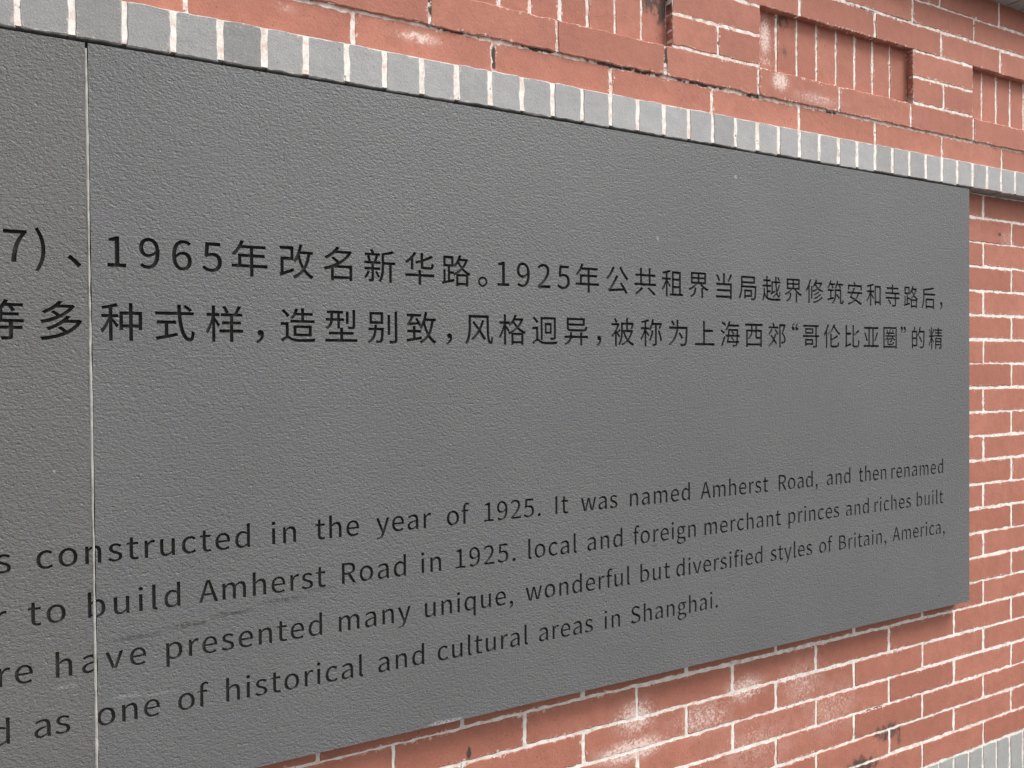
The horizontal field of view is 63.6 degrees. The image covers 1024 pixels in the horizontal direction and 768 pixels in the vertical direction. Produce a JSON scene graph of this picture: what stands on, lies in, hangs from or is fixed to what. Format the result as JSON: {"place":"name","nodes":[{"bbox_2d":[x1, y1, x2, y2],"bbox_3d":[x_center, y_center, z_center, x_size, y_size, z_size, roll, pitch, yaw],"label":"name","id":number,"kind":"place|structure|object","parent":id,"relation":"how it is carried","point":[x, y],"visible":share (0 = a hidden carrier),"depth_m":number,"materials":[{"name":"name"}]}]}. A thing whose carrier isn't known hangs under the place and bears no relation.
{"place":"outdoors","nodes":[
{"label":"outdoors","id":0,"kind":"place"},
{"bbox_2d":[0,0,1023,767],"bbox_3d":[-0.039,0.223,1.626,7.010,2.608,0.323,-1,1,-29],"label":"brick wall","id":1,"kind":"structure","parent":0,"point":[926,90],"depth_m":1.85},
{"bbox_2d":[0,29,968,767],"bbox_3d":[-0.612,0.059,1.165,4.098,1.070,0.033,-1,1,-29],"label":"stone sign","id":2,"kind":"object","parent":1,"relation":"attached to","point":[332,417],"visible":1,"depth_m":1.40,"materials":[{"name":"stone"}]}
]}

